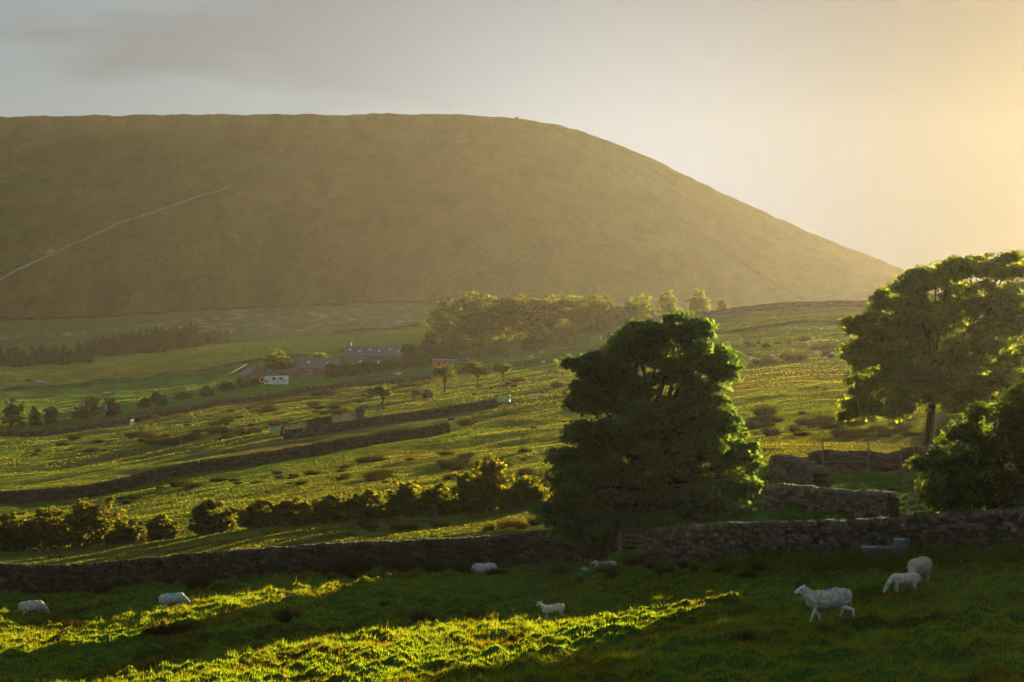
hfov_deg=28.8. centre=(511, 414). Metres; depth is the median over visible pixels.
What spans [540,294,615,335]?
grove tree
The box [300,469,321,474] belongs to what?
rush clump
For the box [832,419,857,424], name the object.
rush clump
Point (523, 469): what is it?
rush clump
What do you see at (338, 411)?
rush clump
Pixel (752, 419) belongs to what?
rush clump
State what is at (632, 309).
tree
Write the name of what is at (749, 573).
rush clump
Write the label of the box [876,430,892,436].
rush clump
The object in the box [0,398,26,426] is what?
tree
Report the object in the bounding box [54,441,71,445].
rush clump
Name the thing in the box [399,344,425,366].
tree
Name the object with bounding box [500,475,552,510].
hawthorn bush
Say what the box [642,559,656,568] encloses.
rush clump
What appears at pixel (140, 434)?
rush clump
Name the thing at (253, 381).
bush
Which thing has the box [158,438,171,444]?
rush clump
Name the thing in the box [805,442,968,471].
dry stone wall
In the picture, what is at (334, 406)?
rush clump
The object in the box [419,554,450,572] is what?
rush clump
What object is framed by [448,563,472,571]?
rush clump
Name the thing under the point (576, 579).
rush clump
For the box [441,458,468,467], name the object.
rush clump
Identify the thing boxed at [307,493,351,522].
hawthorn bush
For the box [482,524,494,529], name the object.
rush clump
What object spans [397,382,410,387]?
rush clump
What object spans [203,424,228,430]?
rush clump
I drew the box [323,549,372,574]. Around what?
rush clump
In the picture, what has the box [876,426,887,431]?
rush clump
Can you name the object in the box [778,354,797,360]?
rush clump
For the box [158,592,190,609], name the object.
sheep
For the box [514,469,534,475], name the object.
rush clump
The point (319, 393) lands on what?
rush clump
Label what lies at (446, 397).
grass
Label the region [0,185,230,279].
hill path
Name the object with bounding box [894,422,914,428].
rush clump
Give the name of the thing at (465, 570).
rush clump
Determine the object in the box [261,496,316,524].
hawthorn bush
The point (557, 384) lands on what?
rush clump
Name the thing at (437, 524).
rush clump
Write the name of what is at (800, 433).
rush clump
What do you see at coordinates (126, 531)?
hawthorn bush
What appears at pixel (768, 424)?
rush clump
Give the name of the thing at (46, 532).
hawthorn bush
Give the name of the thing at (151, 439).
rush clump
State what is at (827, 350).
rush clump
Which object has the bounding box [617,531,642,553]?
field gate
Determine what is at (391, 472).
rush clump
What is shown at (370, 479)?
rush clump
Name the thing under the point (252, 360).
stone wall
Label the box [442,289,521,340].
grove tree
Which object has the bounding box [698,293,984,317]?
dry stone wall
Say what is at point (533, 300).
grove tree
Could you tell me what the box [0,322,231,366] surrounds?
conifer plantation
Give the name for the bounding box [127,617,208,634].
rush clump
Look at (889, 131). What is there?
sky
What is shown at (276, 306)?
dry stone wall
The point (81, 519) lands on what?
hawthorn bush
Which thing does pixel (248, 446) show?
stone wall
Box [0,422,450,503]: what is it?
dry stone wall
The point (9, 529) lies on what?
hawthorn bush
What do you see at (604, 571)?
rush clump
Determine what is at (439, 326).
grove tree
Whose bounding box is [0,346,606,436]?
dry stone wall
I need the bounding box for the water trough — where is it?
[861,546,893,559]
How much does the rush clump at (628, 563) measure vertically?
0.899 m
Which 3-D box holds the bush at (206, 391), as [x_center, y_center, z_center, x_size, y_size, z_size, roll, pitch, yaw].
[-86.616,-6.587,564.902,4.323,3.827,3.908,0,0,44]
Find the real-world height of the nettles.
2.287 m
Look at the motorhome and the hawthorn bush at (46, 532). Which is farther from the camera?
the motorhome
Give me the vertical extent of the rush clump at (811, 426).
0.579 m
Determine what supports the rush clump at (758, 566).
on the ground at (260, 332)
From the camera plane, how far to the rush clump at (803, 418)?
186.56 m
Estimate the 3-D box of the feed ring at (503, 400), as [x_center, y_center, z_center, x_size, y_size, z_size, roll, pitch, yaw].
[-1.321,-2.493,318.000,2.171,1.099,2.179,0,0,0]
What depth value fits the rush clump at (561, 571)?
89.81 m
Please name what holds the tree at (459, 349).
on the ground at (260, 332)
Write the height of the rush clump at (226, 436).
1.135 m
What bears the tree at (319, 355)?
on the ground at (260, 332)
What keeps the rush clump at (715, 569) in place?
on the ground at (260, 332)
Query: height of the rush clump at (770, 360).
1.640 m
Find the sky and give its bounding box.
[0,0,1023,303]
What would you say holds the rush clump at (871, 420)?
on the ground at (260, 332)
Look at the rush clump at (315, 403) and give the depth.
426.61 m
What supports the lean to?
on the ground at (260, 332)
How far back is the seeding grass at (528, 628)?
59.64 m
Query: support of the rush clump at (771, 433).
on the ground at (260, 332)
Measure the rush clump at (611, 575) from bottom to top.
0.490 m
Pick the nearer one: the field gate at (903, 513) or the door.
the field gate at (903, 513)
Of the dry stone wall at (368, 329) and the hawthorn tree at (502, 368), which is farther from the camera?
the dry stone wall at (368, 329)
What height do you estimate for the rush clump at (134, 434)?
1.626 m
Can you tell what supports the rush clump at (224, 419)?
on the ground at (260, 332)
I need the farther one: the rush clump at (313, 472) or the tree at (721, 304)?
the tree at (721, 304)
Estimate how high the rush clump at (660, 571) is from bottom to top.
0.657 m
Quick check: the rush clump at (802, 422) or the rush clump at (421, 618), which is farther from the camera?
the rush clump at (802, 422)
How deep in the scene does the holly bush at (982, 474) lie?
76.01 m
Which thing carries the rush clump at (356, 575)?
on the ground at (260, 332)
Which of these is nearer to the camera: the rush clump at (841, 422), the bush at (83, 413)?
the rush clump at (841, 422)
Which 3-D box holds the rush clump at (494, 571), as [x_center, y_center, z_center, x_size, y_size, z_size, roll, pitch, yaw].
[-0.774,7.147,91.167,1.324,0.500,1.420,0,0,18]
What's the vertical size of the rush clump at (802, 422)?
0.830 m
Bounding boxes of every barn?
[293,358,345,377]
[342,341,403,363]
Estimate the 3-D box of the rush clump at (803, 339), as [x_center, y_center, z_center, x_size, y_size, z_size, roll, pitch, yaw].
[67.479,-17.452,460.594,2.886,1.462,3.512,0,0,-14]
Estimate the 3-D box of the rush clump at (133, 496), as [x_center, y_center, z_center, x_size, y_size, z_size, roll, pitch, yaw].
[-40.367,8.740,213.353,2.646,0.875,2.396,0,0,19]
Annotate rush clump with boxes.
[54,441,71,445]
[63,617,85,628]
[66,433,82,439]
[85,447,100,451]
[89,438,104,442]
[90,582,113,594]
[118,499,137,503]
[124,430,141,436]
[125,493,144,499]
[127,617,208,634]
[133,430,150,436]
[135,436,149,442]
[137,431,156,437]
[141,432,160,438]
[142,437,157,444]
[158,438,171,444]
[160,434,181,441]
[164,477,195,485]
[177,433,202,440]
[178,567,217,588]
[183,481,202,487]
[191,428,203,432]
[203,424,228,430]
[204,425,230,433]
[208,420,221,425]
[212,477,225,481]
[219,416,233,422]
[219,427,230,432]
[220,433,234,438]
[226,477,240,481]
[233,427,254,435]
[269,406,277,411]
[269,420,281,426]
[269,604,305,623]
[273,474,284,478]
[293,480,308,484]
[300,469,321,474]
[305,400,319,405]
[312,390,322,395]
[312,566,332,573]
[321,389,337,394]
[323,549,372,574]
[328,403,341,409]
[330,408,344,414]
[334,476,350,479]
[334,567,359,576]
[338,464,350,468]
[350,572,363,577]
[353,456,376,462]
[360,469,390,478]
[360,521,378,529]
[363,476,379,481]
[364,454,386,461]
[369,468,394,473]
[374,474,386,479]
[378,599,395,607]
[380,551,421,572]
[393,524,406,530]
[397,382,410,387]
[405,523,420,529]
[407,607,440,622]
[409,382,420,386]
[410,390,421,394]
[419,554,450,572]
[429,518,450,527]
[437,450,455,455]
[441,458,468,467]
[442,473,453,479]
[448,464,462,469]
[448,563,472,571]
[455,416,476,425]
[455,452,475,457]
[456,458,471,461]
[457,565,475,572]
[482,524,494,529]
[483,456,501,460]
[484,567,506,575]
[496,523,508,528]
[499,462,513,467]
[504,519,516,526]
[509,376,522,381]
[511,523,529,528]
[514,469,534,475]
[515,466,536,471]
[516,446,534,451]
[525,514,542,525]
[548,381,565,387]
[548,565,571,575]
[573,577,586,583]
[592,566,617,573]
[603,568,620,578]
[620,551,645,566]
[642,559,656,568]
[652,562,675,575]
[675,559,691,567]
[690,564,699,571]
[712,566,723,572]
[730,625,757,643]
[737,568,758,577]
[742,417,761,421]
[742,421,764,428]
[746,342,756,347]
[747,561,765,570]
[748,357,765,364]
[749,403,781,415]
[757,413,782,421]
[760,341,772,347]
[760,356,777,362]
[760,420,778,426]
[760,426,781,431]
[762,429,784,435]
[763,430,775,435]
[772,417,785,421]
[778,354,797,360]
[785,425,801,430]
[790,429,813,435]
[794,353,807,359]
[794,415,815,422]
[794,419,813,425]
[797,337,808,341]
[806,423,816,427]
[813,416,831,421]
[815,420,844,428]
[819,343,837,347]
[820,348,838,353]
[820,351,834,357]
[827,426,862,437]
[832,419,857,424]
[841,432,864,438]
[845,418,869,425]
[860,416,875,422]
[860,427,875,432]
[868,423,888,430]
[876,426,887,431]
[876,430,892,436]
[886,421,901,425]
[886,426,902,433]
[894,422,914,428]
[896,425,911,430]
[899,430,920,435]
[904,416,916,420]
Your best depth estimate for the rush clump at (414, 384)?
465.27 m
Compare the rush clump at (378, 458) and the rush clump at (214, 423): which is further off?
the rush clump at (214, 423)
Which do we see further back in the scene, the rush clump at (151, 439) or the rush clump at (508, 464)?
the rush clump at (151, 439)
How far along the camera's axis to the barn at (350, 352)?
644.89 m
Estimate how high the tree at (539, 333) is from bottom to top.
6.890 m
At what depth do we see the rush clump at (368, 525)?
128.18 m
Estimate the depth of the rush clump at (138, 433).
390.22 m
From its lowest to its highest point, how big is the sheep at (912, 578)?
0.628 m
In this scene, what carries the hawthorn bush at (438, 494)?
on the ground at (260, 332)
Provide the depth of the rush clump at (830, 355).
379.78 m
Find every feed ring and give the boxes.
[269,426,279,432]
[497,395,509,401]
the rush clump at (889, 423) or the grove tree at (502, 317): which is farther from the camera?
the grove tree at (502, 317)
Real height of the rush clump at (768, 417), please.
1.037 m
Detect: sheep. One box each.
[19,600,48,614]
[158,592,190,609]
[471,563,496,573]
[536,601,564,617]
[591,560,616,566]
[794,584,854,622]
[883,572,919,591]
[907,556,931,581]
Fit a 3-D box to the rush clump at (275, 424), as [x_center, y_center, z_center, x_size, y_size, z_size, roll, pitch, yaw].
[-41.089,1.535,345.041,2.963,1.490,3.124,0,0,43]
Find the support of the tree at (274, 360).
on the ground at (260, 332)
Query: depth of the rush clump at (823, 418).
186.93 m
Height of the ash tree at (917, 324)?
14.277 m
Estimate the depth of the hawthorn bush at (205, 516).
145.19 m
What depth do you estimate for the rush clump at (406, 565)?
96.72 m
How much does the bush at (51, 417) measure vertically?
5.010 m
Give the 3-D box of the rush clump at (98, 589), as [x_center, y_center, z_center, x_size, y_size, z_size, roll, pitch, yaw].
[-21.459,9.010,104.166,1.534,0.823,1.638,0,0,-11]
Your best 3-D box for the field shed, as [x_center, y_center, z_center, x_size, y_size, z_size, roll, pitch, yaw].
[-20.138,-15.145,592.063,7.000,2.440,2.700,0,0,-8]
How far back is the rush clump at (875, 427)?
166.35 m
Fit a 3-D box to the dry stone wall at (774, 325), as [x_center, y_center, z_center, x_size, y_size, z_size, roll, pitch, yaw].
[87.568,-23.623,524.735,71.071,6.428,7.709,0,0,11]
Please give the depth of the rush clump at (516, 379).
403.69 m
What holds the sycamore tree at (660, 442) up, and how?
on the ground at (260, 332)
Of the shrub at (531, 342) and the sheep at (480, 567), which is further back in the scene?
the shrub at (531, 342)
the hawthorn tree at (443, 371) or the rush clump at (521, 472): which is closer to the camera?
the rush clump at (521, 472)
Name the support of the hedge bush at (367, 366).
on the ground at (260, 332)
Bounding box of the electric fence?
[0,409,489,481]
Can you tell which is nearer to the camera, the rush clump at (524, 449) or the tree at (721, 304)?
the rush clump at (524, 449)
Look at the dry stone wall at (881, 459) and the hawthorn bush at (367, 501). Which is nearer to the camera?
the dry stone wall at (881, 459)
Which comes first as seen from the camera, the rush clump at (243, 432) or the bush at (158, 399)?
the rush clump at (243, 432)
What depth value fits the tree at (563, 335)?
616.55 m
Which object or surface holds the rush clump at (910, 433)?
on the ground at (260, 332)
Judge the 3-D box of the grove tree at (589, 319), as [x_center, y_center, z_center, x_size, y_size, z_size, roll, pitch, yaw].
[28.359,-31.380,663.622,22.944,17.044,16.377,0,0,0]
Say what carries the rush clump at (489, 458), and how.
on the ground at (260, 332)
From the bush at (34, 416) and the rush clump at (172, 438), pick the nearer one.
the rush clump at (172, 438)
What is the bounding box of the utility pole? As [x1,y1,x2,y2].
[101,397,110,417]
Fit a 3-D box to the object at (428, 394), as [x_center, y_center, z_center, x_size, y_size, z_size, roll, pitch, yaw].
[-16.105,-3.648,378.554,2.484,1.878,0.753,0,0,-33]
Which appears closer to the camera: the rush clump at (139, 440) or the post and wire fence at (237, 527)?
the post and wire fence at (237, 527)
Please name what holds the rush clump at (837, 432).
on the ground at (260, 332)
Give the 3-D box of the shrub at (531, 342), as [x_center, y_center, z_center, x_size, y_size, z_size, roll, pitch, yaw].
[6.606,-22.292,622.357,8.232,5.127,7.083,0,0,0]
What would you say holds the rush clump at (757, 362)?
on the ground at (260, 332)
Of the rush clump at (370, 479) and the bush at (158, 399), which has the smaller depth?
the rush clump at (370, 479)
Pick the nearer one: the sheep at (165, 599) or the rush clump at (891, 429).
the sheep at (165, 599)
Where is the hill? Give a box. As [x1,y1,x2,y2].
[0,113,980,317]
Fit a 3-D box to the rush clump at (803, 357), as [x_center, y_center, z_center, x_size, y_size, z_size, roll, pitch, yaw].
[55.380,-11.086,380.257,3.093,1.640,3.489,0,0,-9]
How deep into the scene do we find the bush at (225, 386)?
588.70 m
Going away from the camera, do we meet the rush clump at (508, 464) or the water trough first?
the water trough
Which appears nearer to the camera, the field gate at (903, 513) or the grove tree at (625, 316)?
the field gate at (903, 513)
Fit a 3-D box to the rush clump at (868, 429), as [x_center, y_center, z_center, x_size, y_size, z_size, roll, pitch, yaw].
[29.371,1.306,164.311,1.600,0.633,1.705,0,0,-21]
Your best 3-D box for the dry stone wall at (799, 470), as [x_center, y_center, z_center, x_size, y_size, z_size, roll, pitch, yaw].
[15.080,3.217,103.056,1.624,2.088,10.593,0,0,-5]
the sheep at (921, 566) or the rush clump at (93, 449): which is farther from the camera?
the rush clump at (93, 449)
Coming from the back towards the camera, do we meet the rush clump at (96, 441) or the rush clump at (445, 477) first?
the rush clump at (96, 441)
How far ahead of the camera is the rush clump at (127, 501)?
207.69 m
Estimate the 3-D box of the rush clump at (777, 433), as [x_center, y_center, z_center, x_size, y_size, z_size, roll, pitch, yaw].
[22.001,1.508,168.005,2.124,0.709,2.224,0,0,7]
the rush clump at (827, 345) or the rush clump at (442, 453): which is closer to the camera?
the rush clump at (442, 453)
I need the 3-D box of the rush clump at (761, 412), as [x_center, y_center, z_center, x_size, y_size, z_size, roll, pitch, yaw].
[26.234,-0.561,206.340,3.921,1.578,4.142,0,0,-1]
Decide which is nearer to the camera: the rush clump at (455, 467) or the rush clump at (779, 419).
the rush clump at (779, 419)
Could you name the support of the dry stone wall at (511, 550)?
on the ground at (260, 332)
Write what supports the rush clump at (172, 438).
on the ground at (260, 332)
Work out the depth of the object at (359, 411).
328.26 m
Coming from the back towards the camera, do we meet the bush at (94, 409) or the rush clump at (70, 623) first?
the bush at (94, 409)
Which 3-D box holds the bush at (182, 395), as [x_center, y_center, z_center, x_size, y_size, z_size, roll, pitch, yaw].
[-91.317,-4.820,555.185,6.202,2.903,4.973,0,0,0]
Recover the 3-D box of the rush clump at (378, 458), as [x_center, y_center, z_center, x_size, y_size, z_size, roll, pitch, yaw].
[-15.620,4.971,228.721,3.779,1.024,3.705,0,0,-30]
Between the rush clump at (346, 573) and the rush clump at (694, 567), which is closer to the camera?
the rush clump at (694, 567)
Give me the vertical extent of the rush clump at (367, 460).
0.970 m
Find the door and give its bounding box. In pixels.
[320,369,326,375]
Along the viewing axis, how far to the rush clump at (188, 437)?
335.73 m
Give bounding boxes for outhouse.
[266,368,302,377]
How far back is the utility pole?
504.65 m
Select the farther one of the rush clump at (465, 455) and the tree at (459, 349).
the tree at (459, 349)
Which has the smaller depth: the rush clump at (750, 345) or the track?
the rush clump at (750, 345)
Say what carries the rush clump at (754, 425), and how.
on the ground at (260, 332)
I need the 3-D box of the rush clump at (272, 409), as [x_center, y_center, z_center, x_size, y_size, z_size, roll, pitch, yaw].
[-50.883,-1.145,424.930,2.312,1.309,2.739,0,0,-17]
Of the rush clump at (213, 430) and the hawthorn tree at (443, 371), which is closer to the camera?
the rush clump at (213, 430)
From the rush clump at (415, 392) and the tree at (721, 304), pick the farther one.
the tree at (721, 304)
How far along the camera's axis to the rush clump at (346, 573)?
96.48 m
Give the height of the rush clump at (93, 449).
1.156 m
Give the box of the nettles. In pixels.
[715,530,1023,574]
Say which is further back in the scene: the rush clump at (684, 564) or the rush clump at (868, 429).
the rush clump at (868, 429)
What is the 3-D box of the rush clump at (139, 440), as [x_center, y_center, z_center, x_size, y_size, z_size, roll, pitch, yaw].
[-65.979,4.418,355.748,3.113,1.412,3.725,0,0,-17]
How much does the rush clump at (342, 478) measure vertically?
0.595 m
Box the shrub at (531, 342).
[520,335,545,349]
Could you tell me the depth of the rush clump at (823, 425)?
174.87 m
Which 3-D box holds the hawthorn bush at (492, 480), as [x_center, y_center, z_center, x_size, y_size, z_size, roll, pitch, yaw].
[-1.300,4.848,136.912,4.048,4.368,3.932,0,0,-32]
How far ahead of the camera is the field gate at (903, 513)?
85.88 m
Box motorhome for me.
[264,376,287,385]
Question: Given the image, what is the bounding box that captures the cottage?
[236,361,268,385]
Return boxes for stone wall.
[0,297,741,319]
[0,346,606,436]
[0,350,343,388]
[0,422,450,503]
[0,530,627,594]
[280,411,355,435]
[283,398,497,438]
[333,323,435,333]
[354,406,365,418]
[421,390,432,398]
[641,507,1023,562]
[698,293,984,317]
[715,320,837,334]
[760,483,899,518]
[768,454,828,487]
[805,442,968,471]
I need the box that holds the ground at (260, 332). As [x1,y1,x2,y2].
[0,292,1023,681]
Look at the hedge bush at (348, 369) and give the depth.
602.82 m
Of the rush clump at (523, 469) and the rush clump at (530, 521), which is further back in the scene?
the rush clump at (523, 469)
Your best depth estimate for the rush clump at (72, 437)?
402.60 m
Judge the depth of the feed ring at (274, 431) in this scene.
316.08 m
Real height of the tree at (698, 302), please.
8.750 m
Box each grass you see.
[0,306,1012,473]
[0,360,1023,564]
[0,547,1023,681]
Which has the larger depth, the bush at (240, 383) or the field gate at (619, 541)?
the bush at (240, 383)
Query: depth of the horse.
457.84 m
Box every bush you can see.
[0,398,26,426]
[0,510,42,550]
[12,505,82,549]
[28,406,41,425]
[42,406,58,423]
[56,496,129,546]
[70,405,92,418]
[84,395,102,415]
[102,398,122,416]
[105,517,147,544]
[136,397,152,408]
[144,512,179,540]
[150,392,168,405]
[173,392,193,399]
[187,498,241,535]
[199,384,214,396]
[216,381,234,391]
[233,379,249,388]
[234,498,288,528]
[249,377,259,386]
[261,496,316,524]
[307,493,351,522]
[335,363,359,376]
[342,488,394,520]
[355,360,382,373]
[379,358,405,370]
[383,479,426,518]
[415,482,457,515]
[444,470,487,514]
[461,453,515,514]
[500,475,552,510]
[903,379,1023,512]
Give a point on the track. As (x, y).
(38, 381)
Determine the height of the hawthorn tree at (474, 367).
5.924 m
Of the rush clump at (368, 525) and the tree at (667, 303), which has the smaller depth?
the rush clump at (368, 525)
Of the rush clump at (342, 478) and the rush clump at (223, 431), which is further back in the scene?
the rush clump at (223, 431)
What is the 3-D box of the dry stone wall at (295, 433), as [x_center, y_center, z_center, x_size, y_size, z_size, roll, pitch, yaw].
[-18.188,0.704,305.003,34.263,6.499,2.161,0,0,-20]
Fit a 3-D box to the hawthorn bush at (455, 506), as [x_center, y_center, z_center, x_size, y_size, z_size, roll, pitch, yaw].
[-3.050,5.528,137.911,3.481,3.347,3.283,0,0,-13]
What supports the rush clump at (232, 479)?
on the ground at (260, 332)
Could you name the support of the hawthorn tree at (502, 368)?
on the ground at (260, 332)
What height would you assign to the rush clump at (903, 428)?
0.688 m
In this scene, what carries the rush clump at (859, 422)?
on the ground at (260, 332)
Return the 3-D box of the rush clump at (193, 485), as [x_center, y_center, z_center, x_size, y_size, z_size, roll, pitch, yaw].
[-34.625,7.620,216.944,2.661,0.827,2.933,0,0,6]
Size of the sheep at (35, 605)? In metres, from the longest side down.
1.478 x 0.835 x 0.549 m
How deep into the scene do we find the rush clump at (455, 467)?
198.18 m
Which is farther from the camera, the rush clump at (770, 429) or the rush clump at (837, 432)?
the rush clump at (770, 429)
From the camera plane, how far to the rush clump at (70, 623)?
86.65 m
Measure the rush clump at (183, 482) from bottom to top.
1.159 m
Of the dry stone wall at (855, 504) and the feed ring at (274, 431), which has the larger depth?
the feed ring at (274, 431)
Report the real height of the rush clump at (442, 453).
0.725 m
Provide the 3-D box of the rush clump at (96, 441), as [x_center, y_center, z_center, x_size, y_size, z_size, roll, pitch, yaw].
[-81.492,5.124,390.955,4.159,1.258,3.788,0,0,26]
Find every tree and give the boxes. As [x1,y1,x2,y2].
[263,348,296,373]
[312,352,329,357]
[324,363,340,378]
[371,383,392,409]
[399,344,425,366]
[418,332,443,363]
[420,297,497,344]
[431,363,456,392]
[436,320,470,358]
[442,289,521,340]
[462,361,490,384]
[466,293,541,341]
[490,361,512,381]
[493,293,563,339]
[521,293,586,335]
[527,308,765,549]
[528,327,553,346]
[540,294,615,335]
[552,321,576,345]
[566,295,627,333]
[587,307,632,327]
[619,300,647,321]
[628,293,660,319]
[656,289,682,314]
[688,287,710,310]
[716,300,727,309]
[834,249,1023,445]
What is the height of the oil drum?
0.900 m
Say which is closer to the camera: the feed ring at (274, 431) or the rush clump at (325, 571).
the rush clump at (325, 571)
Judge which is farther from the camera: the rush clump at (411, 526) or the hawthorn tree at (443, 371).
the hawthorn tree at (443, 371)
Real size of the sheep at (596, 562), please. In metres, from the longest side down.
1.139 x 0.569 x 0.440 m
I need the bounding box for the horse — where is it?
[150,414,160,419]
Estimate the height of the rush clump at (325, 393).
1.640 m
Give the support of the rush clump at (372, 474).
on the ground at (260, 332)
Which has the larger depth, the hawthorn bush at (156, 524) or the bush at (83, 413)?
the bush at (83, 413)
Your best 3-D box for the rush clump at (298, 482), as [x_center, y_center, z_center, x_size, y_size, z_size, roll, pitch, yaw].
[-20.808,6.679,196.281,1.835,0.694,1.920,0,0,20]
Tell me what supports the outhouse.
on the ground at (260, 332)
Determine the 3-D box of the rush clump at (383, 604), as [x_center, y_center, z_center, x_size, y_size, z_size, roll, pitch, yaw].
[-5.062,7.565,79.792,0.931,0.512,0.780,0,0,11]
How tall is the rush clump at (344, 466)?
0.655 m
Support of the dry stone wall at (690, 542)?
on the ground at (260, 332)
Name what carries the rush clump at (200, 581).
on the ground at (260, 332)
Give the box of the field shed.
[432,359,455,366]
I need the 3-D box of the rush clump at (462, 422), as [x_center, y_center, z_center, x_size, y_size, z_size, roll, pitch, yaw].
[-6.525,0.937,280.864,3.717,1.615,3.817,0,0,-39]
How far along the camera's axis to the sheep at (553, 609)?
69.39 m
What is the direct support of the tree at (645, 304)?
on the ground at (260, 332)
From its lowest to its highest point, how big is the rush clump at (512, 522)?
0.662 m
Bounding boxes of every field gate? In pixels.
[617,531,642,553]
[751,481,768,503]
[890,491,962,515]
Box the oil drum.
[893,538,909,557]
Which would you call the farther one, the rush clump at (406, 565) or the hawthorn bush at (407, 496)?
the hawthorn bush at (407, 496)
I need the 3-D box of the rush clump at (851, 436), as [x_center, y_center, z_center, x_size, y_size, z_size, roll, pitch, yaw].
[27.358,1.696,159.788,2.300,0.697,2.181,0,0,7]
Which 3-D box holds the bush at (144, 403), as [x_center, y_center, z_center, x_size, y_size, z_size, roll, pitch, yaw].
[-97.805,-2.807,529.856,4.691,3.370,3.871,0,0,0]
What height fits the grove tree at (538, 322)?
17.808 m
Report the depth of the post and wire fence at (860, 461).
111.95 m
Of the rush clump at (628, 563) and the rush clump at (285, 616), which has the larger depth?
the rush clump at (628, 563)
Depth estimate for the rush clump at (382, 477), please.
190.72 m
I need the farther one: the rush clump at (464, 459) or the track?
the track
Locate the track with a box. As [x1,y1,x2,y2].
[0,377,52,383]
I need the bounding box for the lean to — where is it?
[349,360,382,365]
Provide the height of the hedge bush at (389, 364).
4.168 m
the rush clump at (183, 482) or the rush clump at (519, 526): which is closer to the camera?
the rush clump at (519, 526)
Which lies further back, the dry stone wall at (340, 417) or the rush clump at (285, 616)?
the dry stone wall at (340, 417)
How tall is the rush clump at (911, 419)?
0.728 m
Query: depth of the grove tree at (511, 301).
670.13 m
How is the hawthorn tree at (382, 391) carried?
on the ground at (260, 332)
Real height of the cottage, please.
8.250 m
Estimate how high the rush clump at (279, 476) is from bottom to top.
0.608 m
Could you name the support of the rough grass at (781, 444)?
on the ground at (260, 332)
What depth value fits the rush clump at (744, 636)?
47.27 m
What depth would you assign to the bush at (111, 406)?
514.38 m
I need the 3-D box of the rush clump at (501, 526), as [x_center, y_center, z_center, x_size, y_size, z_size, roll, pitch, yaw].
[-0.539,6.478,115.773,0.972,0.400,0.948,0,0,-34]
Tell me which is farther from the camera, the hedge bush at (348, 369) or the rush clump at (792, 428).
the hedge bush at (348, 369)
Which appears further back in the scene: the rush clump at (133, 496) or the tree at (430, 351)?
the tree at (430, 351)
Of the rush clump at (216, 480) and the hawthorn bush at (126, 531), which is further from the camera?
the rush clump at (216, 480)
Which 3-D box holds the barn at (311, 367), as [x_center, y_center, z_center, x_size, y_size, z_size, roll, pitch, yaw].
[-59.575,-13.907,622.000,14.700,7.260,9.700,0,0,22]
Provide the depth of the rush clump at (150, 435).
371.35 m
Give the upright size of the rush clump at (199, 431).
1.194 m
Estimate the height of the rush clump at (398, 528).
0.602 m
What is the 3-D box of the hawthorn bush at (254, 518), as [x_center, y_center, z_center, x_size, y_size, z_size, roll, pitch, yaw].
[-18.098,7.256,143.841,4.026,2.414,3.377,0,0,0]
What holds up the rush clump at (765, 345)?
on the ground at (260, 332)
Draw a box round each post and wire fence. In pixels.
[40,503,435,555]
[822,440,901,475]
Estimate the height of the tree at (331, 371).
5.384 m
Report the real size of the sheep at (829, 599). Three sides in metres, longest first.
1.483 x 0.978 x 0.555 m

